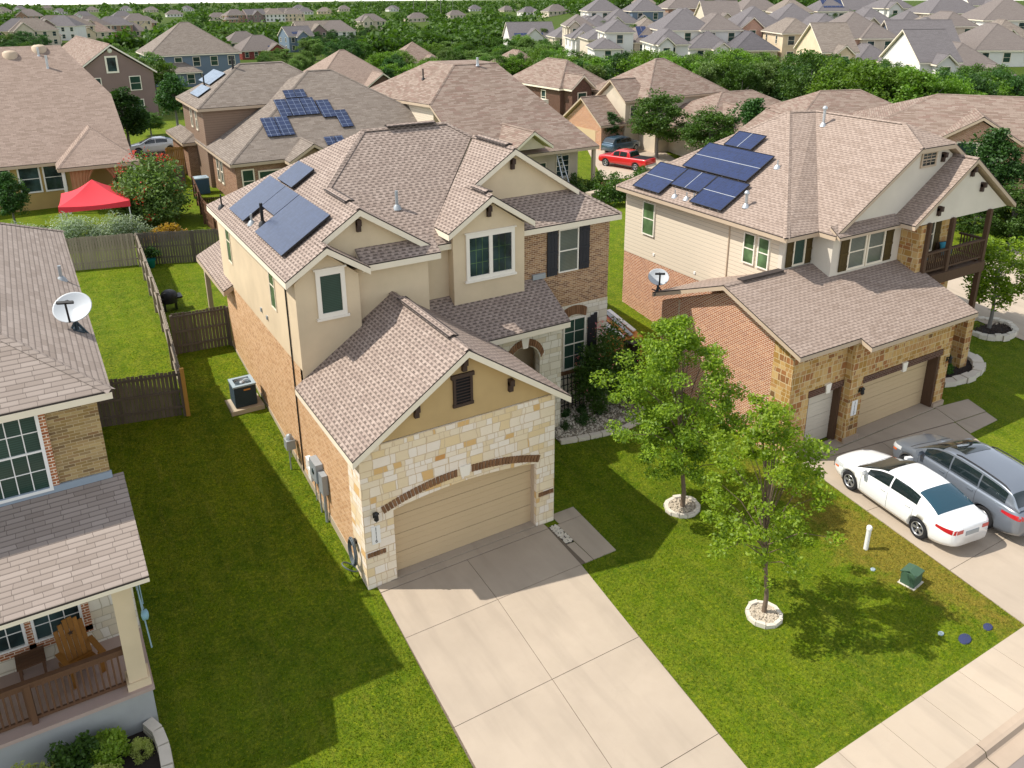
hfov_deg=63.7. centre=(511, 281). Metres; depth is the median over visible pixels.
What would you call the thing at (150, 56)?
tree
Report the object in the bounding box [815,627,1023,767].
sidewalk
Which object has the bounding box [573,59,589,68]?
tree
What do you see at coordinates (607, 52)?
window
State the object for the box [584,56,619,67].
tree
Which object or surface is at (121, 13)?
house
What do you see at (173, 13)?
house
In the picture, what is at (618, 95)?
house
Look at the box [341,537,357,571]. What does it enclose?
garden hose
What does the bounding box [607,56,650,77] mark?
tree
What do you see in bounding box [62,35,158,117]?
house
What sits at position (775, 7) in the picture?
house
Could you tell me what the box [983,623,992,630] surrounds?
valve cover
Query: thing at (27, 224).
silver shrub
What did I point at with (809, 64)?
tree
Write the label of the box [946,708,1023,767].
kerb
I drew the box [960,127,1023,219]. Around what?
tree
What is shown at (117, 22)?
house
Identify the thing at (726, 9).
house
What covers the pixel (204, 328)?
wooden fence
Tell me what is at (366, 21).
house
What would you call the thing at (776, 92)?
tree
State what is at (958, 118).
house
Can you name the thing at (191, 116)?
window
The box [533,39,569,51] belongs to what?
tree
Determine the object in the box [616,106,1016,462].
house
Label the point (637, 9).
house
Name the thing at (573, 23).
house
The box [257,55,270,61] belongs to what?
tree
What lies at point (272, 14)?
house
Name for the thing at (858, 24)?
house
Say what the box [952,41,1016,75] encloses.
house
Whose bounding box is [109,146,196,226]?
crepe myrtle bush
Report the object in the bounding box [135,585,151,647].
hose bracket
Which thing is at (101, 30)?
house
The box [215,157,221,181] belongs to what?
window
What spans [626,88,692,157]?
tree
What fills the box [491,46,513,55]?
tree
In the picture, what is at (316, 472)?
meter box
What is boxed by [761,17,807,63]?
house
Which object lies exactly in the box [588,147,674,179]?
back street
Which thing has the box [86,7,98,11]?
house
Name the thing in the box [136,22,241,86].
house
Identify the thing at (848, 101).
house
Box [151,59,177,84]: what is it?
tree
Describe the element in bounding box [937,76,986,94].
tree
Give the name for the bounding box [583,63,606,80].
tree
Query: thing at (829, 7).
house
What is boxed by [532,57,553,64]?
tree
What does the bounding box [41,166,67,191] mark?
window
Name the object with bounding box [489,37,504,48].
tree
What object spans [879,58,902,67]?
tree
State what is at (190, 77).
window
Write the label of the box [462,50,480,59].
tree
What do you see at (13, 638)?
window
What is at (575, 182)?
garden plant
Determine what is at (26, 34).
tree
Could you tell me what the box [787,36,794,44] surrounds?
window
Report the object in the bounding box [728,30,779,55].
house
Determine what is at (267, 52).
tree
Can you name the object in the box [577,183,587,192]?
garden plant
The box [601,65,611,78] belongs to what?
tree
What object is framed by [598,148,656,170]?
pickup truck
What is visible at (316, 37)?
tree
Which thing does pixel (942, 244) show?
cushion
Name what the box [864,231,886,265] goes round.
window
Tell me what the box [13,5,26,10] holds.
house
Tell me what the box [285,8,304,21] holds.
house
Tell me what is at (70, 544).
house
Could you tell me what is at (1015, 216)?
tree
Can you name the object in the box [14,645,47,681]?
side table
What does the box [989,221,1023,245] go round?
tree
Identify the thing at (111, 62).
window
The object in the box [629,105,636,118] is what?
window
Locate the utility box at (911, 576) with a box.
[897,563,924,590]
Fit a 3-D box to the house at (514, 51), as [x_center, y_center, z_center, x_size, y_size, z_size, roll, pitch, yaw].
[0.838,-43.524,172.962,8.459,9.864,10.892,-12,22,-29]
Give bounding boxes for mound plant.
[559,420,572,430]
[573,407,596,425]
[595,404,608,414]
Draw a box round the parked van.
[892,433,1023,535]
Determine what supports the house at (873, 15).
on the ground at (260, 442)
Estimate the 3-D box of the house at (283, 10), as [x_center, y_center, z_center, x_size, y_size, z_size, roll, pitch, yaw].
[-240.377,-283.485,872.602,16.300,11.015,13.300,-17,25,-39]
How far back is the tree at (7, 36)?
234.83 m
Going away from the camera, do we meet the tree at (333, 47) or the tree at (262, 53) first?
the tree at (262, 53)
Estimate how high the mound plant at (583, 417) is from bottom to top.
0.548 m
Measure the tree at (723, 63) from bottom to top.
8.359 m
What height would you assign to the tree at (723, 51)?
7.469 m
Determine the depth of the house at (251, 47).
273.86 m
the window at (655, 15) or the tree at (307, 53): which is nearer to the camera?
the tree at (307, 53)
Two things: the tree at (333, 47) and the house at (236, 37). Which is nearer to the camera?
the tree at (333, 47)
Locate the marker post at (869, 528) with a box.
[863,525,872,549]
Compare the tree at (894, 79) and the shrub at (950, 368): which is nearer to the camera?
the shrub at (950, 368)
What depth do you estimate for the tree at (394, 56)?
166.99 m
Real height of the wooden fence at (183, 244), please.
1.892 m
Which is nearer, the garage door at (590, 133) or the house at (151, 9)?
the garage door at (590, 133)
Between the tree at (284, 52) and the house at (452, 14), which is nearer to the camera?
the tree at (284, 52)
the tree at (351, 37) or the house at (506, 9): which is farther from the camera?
the house at (506, 9)
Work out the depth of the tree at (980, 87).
87.53 m
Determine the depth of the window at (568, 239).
31.39 m
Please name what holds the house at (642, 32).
on the ground at (260, 442)
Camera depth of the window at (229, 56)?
152.71 m
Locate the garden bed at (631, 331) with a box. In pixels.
[606,309,642,355]
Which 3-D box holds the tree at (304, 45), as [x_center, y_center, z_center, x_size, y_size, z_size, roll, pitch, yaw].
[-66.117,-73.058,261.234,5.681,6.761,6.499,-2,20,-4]
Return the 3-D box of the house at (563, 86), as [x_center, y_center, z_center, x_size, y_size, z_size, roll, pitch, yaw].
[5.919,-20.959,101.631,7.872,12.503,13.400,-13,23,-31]
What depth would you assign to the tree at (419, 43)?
237.42 m
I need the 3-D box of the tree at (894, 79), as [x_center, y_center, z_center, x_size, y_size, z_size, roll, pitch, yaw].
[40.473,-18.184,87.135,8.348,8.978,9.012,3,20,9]
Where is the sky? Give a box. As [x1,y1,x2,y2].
[0,0,421,4]
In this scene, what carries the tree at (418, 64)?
on the ground at (260, 442)
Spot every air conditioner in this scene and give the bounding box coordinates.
[192,175,210,193]
[225,374,264,416]
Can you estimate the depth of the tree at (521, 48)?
177.49 m
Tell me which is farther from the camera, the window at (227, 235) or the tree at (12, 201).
the tree at (12, 201)
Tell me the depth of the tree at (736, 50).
119.68 m
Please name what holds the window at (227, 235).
in the house at (416, 309)
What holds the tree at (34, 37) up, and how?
on the ground at (260, 442)
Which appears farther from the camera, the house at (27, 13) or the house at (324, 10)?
the house at (324, 10)
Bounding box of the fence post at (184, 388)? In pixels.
[179,367,190,415]
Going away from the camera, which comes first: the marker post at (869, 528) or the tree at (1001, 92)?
the marker post at (869, 528)
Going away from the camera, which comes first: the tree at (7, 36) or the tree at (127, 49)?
the tree at (127, 49)
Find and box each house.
[0,7,11,13]
[0,18,37,37]
[0,44,139,213]
[0,222,158,767]
[8,18,60,45]
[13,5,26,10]
[14,9,42,18]
[40,15,55,25]
[41,5,53,9]
[49,15,86,40]
[53,8,66,13]
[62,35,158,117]
[66,15,96,39]
[74,11,97,17]
[81,16,111,29]
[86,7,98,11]
[92,21,113,38]
[103,16,132,36]
[111,11,129,16]
[120,6,131,10]
[123,13,152,29]
[130,22,144,36]
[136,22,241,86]
[143,6,158,11]
[145,16,157,26]
[165,10,182,16]
[166,57,417,194]
[182,6,193,10]
[196,120,621,589]
[209,12,222,20]
[221,9,245,22]
[226,31,252,45]
[233,35,287,59]
[242,9,265,22]
[265,8,285,21]
[277,8,289,12]
[277,25,314,51]
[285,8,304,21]
[291,20,328,37]
[293,5,303,9]
[299,7,313,14]
[303,49,390,87]
[317,7,331,13]
[323,20,355,44]
[337,5,349,11]
[354,13,385,31]
[371,57,599,180]
[385,5,399,11]
[397,42,436,67]
[404,12,428,21]
[445,10,465,18]
[468,5,481,10]
[490,49,529,75]
[498,6,515,11]
[502,21,553,48]
[513,57,604,115]
[517,6,536,15]
[540,4,569,16]
[546,26,561,47]
[561,14,594,48]
[563,23,593,55]
[563,58,728,152]
[578,26,599,55]
[579,0,619,18]
[585,14,607,27]
[585,18,635,59]
[604,8,636,26]
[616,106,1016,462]
[622,0,664,20]
[630,17,652,29]
[633,26,652,52]
[635,14,654,22]
[640,27,690,56]
[647,8,704,41]
[658,0,698,16]
[668,90,781,155]
[688,31,730,57]
[694,0,740,18]
[699,12,743,42]
[720,89,892,135]
[728,6,777,37]
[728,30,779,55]
[738,0,773,12]
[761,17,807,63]
[765,0,813,13]
[768,3,811,21]
[793,22,859,59]
[803,13,833,24]
[807,0,850,17]
[829,11,871,44]
[841,0,876,10]
[853,94,1023,205]
[855,7,889,25]
[855,43,882,64]
[859,22,896,50]
[865,0,912,16]
[879,28,963,73]
[881,19,960,41]
[890,11,919,18]
[906,0,975,16]
[928,11,978,34]
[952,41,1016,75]
[958,22,1023,66]
[961,0,1023,28]
[964,0,991,7]
[991,19,1023,37]
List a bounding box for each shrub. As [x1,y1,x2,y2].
[10,760,55,767]
[11,220,47,227]
[44,729,103,767]
[45,211,117,245]
[88,725,131,767]
[89,210,157,244]
[92,763,122,767]
[129,736,154,765]
[143,222,188,240]
[568,316,641,414]
[946,363,954,374]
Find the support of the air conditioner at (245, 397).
on the ground at (260, 442)
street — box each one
[134,151,173,158]
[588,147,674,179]
[947,247,1023,339]
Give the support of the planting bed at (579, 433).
on the ground at (260, 442)
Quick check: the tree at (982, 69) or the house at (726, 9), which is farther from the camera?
the house at (726, 9)
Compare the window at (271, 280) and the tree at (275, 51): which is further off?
the tree at (275, 51)
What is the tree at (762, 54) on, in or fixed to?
on the ground at (260, 442)
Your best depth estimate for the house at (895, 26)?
145.49 m
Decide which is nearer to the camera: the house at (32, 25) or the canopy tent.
the canopy tent
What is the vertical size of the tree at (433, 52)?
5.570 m
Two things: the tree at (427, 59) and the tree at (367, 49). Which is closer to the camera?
the tree at (427, 59)
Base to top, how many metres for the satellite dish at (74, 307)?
1.133 m
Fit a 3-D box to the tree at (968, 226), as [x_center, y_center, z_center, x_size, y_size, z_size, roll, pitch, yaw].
[28.971,-3.512,51.501,3.519,2.789,3.435,-13,23,-31]
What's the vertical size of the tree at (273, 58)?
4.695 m
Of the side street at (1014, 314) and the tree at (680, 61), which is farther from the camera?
the tree at (680, 61)
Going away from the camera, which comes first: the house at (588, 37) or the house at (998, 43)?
the house at (998, 43)
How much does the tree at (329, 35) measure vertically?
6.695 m
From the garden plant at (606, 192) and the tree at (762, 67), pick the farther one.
the tree at (762, 67)
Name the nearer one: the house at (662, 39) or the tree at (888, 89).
the tree at (888, 89)
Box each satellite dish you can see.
[52,292,91,332]
[648,268,668,295]
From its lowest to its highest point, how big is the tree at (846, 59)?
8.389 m
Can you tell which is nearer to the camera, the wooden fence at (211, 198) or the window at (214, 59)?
the wooden fence at (211, 198)
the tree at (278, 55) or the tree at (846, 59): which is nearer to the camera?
the tree at (846, 59)
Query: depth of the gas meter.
28.25 m
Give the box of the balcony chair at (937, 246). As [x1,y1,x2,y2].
[934,241,953,265]
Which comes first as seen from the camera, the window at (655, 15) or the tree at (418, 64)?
the tree at (418, 64)
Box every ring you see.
[663,494,700,518]
[745,599,782,628]
[944,349,985,387]
[972,316,1018,341]
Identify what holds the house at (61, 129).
on the ground at (260, 442)
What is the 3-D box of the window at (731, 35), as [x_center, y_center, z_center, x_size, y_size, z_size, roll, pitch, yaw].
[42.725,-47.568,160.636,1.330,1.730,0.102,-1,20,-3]
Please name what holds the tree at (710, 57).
on the ground at (260, 442)
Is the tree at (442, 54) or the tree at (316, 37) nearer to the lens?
the tree at (442, 54)
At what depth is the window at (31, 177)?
56.38 m
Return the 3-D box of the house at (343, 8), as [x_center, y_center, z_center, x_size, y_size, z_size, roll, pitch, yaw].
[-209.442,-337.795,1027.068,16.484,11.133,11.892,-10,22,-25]
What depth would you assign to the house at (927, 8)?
198.00 m
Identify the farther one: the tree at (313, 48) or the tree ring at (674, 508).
the tree at (313, 48)
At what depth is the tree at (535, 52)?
165.01 m
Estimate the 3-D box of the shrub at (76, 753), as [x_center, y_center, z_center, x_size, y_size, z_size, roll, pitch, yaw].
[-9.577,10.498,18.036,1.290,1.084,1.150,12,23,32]
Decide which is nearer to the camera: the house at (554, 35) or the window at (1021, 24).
the window at (1021, 24)
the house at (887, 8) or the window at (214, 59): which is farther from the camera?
the house at (887, 8)
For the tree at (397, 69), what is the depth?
141.72 m
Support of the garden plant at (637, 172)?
on the ground at (260, 442)
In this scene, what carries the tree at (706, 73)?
on the ground at (260, 442)
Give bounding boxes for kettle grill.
[160,289,182,311]
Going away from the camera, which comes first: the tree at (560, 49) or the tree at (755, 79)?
the tree at (755, 79)
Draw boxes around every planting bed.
[114,717,173,767]
[555,385,644,444]
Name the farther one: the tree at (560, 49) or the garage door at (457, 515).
the tree at (560, 49)
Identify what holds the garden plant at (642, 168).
on the ground at (260, 442)
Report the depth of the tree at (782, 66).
104.53 m
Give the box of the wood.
[0,0,818,57]
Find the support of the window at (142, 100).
in the house at (109, 68)
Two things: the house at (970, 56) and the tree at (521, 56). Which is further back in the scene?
the tree at (521, 56)
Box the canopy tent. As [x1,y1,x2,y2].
[58,180,133,230]
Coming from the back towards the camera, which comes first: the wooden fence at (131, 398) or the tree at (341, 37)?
the tree at (341, 37)
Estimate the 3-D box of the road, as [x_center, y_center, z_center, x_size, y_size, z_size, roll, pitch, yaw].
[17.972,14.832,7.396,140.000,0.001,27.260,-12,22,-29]
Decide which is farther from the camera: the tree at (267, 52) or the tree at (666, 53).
the tree at (267, 52)
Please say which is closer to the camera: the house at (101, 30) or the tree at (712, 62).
the tree at (712, 62)
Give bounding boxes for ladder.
[556,154,568,181]
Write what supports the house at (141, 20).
on the ground at (260, 442)
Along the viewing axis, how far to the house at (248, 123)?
62.41 m
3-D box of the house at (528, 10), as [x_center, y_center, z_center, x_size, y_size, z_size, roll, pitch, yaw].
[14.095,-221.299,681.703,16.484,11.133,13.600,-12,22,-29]
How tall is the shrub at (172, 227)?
1.124 m
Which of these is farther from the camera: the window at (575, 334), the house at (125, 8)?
the house at (125, 8)
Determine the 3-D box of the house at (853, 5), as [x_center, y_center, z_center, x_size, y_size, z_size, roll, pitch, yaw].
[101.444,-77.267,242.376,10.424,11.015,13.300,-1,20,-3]
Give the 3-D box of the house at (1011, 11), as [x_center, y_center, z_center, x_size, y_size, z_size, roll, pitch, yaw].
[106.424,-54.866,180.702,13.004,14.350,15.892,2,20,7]
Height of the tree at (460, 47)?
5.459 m
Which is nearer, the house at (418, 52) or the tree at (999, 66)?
the tree at (999, 66)
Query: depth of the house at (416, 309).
26.81 m
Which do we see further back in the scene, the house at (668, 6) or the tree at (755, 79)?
the house at (668, 6)
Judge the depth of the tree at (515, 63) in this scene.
162.60 m
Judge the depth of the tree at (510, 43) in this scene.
234.19 m
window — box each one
[0,415,53,503]
[0,623,28,654]
[16,167,43,193]
[30,605,84,642]
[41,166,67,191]
[104,56,118,72]
[129,75,142,90]
[137,99,144,108]
[174,57,182,62]
[187,74,195,83]
[189,108,193,127]
[192,56,200,66]
[194,111,198,130]
[210,56,218,65]
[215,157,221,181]
[219,160,224,184]
[224,228,232,264]
[227,55,235,64]
[241,168,254,186]
[258,168,281,178]
[268,273,276,311]
[312,264,349,321]
[464,225,516,283]
[541,89,545,98]
[555,154,568,176]
[558,227,578,273]
[562,315,585,370]
[577,92,586,99]
[604,50,611,59]
[616,34,623,43]
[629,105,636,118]
[641,200,655,236]
[653,13,657,18]
[684,32,690,41]
[697,50,703,57]
[728,32,734,41]
[741,231,756,265]
[756,236,770,270]
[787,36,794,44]
[791,239,806,266]
[846,235,867,270]
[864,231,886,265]
[883,41,891,50]
[920,151,937,168]
[929,222,935,250]
[957,141,977,152]
[982,52,989,57]
[1002,52,1011,62]
[1018,22,1023,28]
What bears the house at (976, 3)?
on the ground at (260, 442)
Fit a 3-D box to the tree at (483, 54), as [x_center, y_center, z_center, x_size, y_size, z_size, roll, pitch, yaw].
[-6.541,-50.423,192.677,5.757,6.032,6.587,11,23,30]
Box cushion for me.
[940,242,951,254]
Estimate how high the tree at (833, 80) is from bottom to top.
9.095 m
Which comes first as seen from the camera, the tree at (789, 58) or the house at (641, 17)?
the tree at (789, 58)
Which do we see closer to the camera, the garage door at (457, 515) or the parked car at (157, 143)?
the garage door at (457, 515)
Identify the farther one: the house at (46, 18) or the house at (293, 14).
the house at (293, 14)
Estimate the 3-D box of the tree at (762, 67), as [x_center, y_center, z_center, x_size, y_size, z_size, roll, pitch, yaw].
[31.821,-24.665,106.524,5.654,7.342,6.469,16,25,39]
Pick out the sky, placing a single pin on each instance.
(19, 2)
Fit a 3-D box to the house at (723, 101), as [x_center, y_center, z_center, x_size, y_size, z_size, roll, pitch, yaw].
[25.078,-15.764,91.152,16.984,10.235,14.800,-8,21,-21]
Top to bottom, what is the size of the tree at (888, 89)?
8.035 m
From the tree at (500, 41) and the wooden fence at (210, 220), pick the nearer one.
the wooden fence at (210, 220)
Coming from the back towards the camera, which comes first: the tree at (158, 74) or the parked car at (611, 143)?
the tree at (158, 74)
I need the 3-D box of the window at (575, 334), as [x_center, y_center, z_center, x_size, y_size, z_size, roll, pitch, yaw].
[2.469,2.471,32.877,1.070,2.200,0.091,-12,22,-29]
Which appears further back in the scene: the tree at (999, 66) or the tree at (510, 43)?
the tree at (510, 43)
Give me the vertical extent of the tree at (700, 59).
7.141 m
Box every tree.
[0,33,16,42]
[0,41,17,46]
[0,171,30,223]
[9,32,23,41]
[12,35,29,42]
[15,41,32,45]
[17,30,35,44]
[26,36,41,44]
[29,34,53,44]
[111,43,121,50]
[111,86,155,146]
[113,166,143,184]
[122,47,136,54]
[134,56,159,85]
[140,51,174,89]
[142,112,167,135]
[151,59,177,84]
[153,72,189,125]
[218,30,229,38]
[254,52,271,60]
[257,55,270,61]
[262,50,273,56]
[268,56,280,61]
[272,58,290,63]
[273,48,286,54]
[273,53,284,58]
[277,49,294,60]
[288,58,303,70]
[292,54,311,70]
[295,40,309,53]
[297,51,315,65]
[298,50,314,67]
[299,36,312,50]
[307,38,323,60]
[310,36,323,46]
[313,31,323,40]
[315,41,323,52]
[322,41,340,57]
[325,33,336,45]
[326,29,338,39]
[336,35,350,42]
[337,39,352,51]
[342,41,363,56]
[346,32,356,39]
[353,41,373,59]
[365,52,392,67]
[370,50,406,68]
[377,63,413,76]
[380,57,401,73]
[382,67,395,77]
[390,49,417,66]
[390,53,406,71]
[394,58,405,73]
[410,60,425,67]
[415,41,429,49]
[416,57,434,63]
[423,42,443,54]
[430,49,443,55]
[435,49,458,60]
[438,41,451,48]
[441,50,468,60]
[450,42,472,50]
[453,45,466,54]
[459,41,475,54]
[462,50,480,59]
[472,55,490,61]
[473,53,490,59]
[475,46,490,53]
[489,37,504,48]
[490,44,505,51]
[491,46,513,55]
[492,56,528,74]
[493,55,514,74]
[499,38,516,48]
[508,52,528,69]
[511,34,528,44]
[514,42,531,47]
[514,46,532,50]
[517,36,539,47]
[520,49,534,53]
[524,53,546,67]
[526,48,547,63]
[531,43,555,53]
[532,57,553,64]
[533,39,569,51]
[538,50,564,59]
[548,47,568,55]
[549,55,586,63]
[554,53,567,58]
[568,49,590,57]
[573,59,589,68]
[580,54,599,64]
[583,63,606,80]
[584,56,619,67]
[589,313,761,507]
[592,58,610,67]
[597,112,623,134]
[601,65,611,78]
[604,53,630,80]
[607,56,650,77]
[619,50,630,58]
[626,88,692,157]
[627,49,647,58]
[628,48,660,63]
[643,49,677,63]
[659,54,700,74]
[671,55,692,67]
[677,105,738,150]
[686,53,699,62]
[689,55,712,70]
[691,60,729,88]
[694,65,721,86]
[699,55,730,76]
[700,392,847,612]
[703,50,717,58]
[707,52,732,75]
[710,52,749,89]
[712,47,752,56]
[717,53,744,88]
[719,60,764,93]
[720,48,744,59]
[723,98,769,134]
[729,50,763,63]
[740,62,781,95]
[748,52,769,64]
[753,51,780,71]
[754,52,772,62]
[758,74,778,97]
[760,60,781,95]
[766,59,806,92]
[770,66,800,100]
[773,50,817,72]
[775,48,845,101]
[778,63,830,99]
[802,56,894,99]
[804,57,873,87]
[806,64,895,98]
[811,54,844,91]
[829,53,860,63]
[841,56,849,76]
[856,65,942,101]
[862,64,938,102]
[873,81,894,100]
[875,60,892,67]
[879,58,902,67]
[891,71,964,101]
[919,80,950,94]
[932,67,965,75]
[933,70,970,93]
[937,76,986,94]
[952,235,1023,328]
[955,210,1006,239]
[956,65,980,73]
[956,65,1002,95]
[958,72,1005,95]
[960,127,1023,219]
[961,72,1001,95]
[970,63,1009,73]
[977,180,1023,244]
[978,68,1016,80]
[978,79,1017,95]
[985,68,1020,95]
[986,63,1014,74]
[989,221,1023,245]
[1002,73,1023,95]
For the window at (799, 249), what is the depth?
32.60 m
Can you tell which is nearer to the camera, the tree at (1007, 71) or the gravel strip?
the gravel strip
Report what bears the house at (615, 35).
on the ground at (260, 442)
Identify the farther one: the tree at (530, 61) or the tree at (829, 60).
the tree at (530, 61)
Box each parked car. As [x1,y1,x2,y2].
[130,136,173,153]
[601,135,639,151]
[834,449,988,546]
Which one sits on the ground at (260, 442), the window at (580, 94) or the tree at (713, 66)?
the tree at (713, 66)
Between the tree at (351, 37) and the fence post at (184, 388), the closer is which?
the fence post at (184, 388)
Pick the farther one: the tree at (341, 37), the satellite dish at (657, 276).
the tree at (341, 37)
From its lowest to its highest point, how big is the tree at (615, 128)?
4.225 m
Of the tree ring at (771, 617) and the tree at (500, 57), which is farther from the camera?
the tree at (500, 57)
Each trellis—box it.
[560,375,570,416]
[570,373,585,412]
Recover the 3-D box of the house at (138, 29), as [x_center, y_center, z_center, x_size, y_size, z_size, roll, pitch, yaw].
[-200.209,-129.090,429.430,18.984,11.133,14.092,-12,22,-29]
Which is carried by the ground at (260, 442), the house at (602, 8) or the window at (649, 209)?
the house at (602, 8)
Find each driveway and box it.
[377,507,746,767]
[804,399,1023,623]
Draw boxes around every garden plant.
[566,172,583,186]
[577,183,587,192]
[582,170,608,190]
[593,171,626,206]
[621,169,643,194]
[624,165,648,178]
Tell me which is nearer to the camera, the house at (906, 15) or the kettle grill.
the kettle grill
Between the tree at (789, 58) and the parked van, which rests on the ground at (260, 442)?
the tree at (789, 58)
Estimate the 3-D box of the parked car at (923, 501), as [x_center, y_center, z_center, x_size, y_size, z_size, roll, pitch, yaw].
[13.015,6.817,27.235,2.250,1.518,5.082,-8,21,-21]
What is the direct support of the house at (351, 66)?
on the ground at (260, 442)
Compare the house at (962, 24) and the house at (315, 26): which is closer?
the house at (962, 24)
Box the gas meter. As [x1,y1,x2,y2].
[283,434,295,468]
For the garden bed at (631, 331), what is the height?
1.075 m
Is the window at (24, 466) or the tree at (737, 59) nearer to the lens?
the window at (24, 466)
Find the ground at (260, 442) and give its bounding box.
[0,0,1023,767]
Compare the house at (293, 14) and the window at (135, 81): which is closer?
the window at (135, 81)
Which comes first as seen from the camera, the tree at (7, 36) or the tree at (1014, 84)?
the tree at (1014, 84)
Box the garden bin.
[623,339,641,364]
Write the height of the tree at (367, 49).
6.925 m
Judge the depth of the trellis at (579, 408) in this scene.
32.64 m
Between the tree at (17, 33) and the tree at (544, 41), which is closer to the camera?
the tree at (544, 41)
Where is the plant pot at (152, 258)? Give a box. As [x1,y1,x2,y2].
[139,246,161,267]
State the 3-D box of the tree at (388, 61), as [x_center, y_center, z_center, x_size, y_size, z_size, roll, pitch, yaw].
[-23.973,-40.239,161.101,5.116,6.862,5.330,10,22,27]
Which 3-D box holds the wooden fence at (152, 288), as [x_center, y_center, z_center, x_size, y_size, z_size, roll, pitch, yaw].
[-16.345,1.223,37.917,0.204,2.696,17.274,-10,22,-26]
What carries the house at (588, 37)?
on the ground at (260, 442)
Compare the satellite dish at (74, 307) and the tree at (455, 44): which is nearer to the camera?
the satellite dish at (74, 307)
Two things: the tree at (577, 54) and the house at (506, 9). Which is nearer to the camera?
the tree at (577, 54)
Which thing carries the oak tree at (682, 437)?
on the ground at (260, 442)
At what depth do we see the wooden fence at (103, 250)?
44.69 m
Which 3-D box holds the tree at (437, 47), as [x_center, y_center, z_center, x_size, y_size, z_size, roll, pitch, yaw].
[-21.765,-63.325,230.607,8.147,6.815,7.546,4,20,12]
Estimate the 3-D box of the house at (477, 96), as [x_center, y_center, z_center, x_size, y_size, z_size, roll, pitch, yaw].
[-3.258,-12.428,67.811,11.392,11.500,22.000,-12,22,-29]
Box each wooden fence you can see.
[65,233,139,270]
[97,371,185,426]
[131,152,166,171]
[134,235,183,413]
[136,229,218,263]
[165,146,186,173]
[169,305,232,355]
[191,176,218,234]
[202,196,222,210]
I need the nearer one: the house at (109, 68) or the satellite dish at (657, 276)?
the satellite dish at (657, 276)
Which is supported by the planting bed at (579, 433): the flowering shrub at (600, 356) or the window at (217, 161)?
the flowering shrub at (600, 356)
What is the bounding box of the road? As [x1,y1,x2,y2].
[1008,755,1023,767]
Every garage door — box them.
[393,464,530,569]
[576,126,595,141]
[803,390,832,443]
[857,360,927,427]
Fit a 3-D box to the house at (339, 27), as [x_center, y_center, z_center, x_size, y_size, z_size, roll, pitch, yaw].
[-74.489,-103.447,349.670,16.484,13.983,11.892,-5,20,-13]
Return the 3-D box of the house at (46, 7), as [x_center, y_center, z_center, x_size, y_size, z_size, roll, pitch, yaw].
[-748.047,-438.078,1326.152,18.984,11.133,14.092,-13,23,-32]
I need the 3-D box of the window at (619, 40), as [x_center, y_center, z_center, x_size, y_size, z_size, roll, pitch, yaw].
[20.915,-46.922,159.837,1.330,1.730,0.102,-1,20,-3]
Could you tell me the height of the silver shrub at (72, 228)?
2.284 m
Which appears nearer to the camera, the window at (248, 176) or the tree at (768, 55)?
the window at (248, 176)
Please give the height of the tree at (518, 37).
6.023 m
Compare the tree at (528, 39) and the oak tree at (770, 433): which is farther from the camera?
the tree at (528, 39)
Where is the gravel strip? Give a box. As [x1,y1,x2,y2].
[549,524,573,543]
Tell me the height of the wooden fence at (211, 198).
1.136 m
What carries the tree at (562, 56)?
on the ground at (260, 442)
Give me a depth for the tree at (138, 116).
75.18 m
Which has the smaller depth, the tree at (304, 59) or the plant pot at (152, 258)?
the plant pot at (152, 258)
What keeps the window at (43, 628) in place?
in the house at (70, 544)
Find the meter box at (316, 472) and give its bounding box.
[305,455,328,522]
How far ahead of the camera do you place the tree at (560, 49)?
160.13 m
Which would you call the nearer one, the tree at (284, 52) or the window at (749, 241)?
the window at (749, 241)
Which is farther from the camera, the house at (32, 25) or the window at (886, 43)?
the house at (32, 25)
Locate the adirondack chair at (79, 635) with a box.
[53,616,105,689]
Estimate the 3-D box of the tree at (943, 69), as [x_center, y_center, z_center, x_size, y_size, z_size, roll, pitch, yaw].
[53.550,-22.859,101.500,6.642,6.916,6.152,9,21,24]
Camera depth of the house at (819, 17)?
161.12 m
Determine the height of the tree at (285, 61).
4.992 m
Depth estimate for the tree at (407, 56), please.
193.77 m
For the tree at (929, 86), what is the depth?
83.18 m
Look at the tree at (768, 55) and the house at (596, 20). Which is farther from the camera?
the house at (596, 20)
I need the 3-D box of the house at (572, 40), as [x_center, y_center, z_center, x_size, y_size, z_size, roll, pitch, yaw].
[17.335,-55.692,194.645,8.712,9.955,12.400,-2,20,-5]
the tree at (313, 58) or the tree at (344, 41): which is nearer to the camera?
the tree at (313, 58)
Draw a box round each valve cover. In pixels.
[958,633,970,643]
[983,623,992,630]
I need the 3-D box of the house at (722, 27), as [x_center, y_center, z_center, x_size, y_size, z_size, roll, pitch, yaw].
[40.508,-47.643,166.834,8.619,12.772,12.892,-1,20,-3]
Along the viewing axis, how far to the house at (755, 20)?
165.46 m
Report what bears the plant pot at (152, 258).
on the ground at (260, 442)
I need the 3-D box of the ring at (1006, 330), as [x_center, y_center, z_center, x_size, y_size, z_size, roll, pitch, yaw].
[23.927,2.379,41.261,3.060,0.329,2.331,-12,22,-29]
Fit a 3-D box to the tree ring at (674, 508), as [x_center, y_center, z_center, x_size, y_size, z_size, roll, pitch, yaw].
[5.686,7.562,27.551,1.251,0.249,1.137,-12,22,-29]

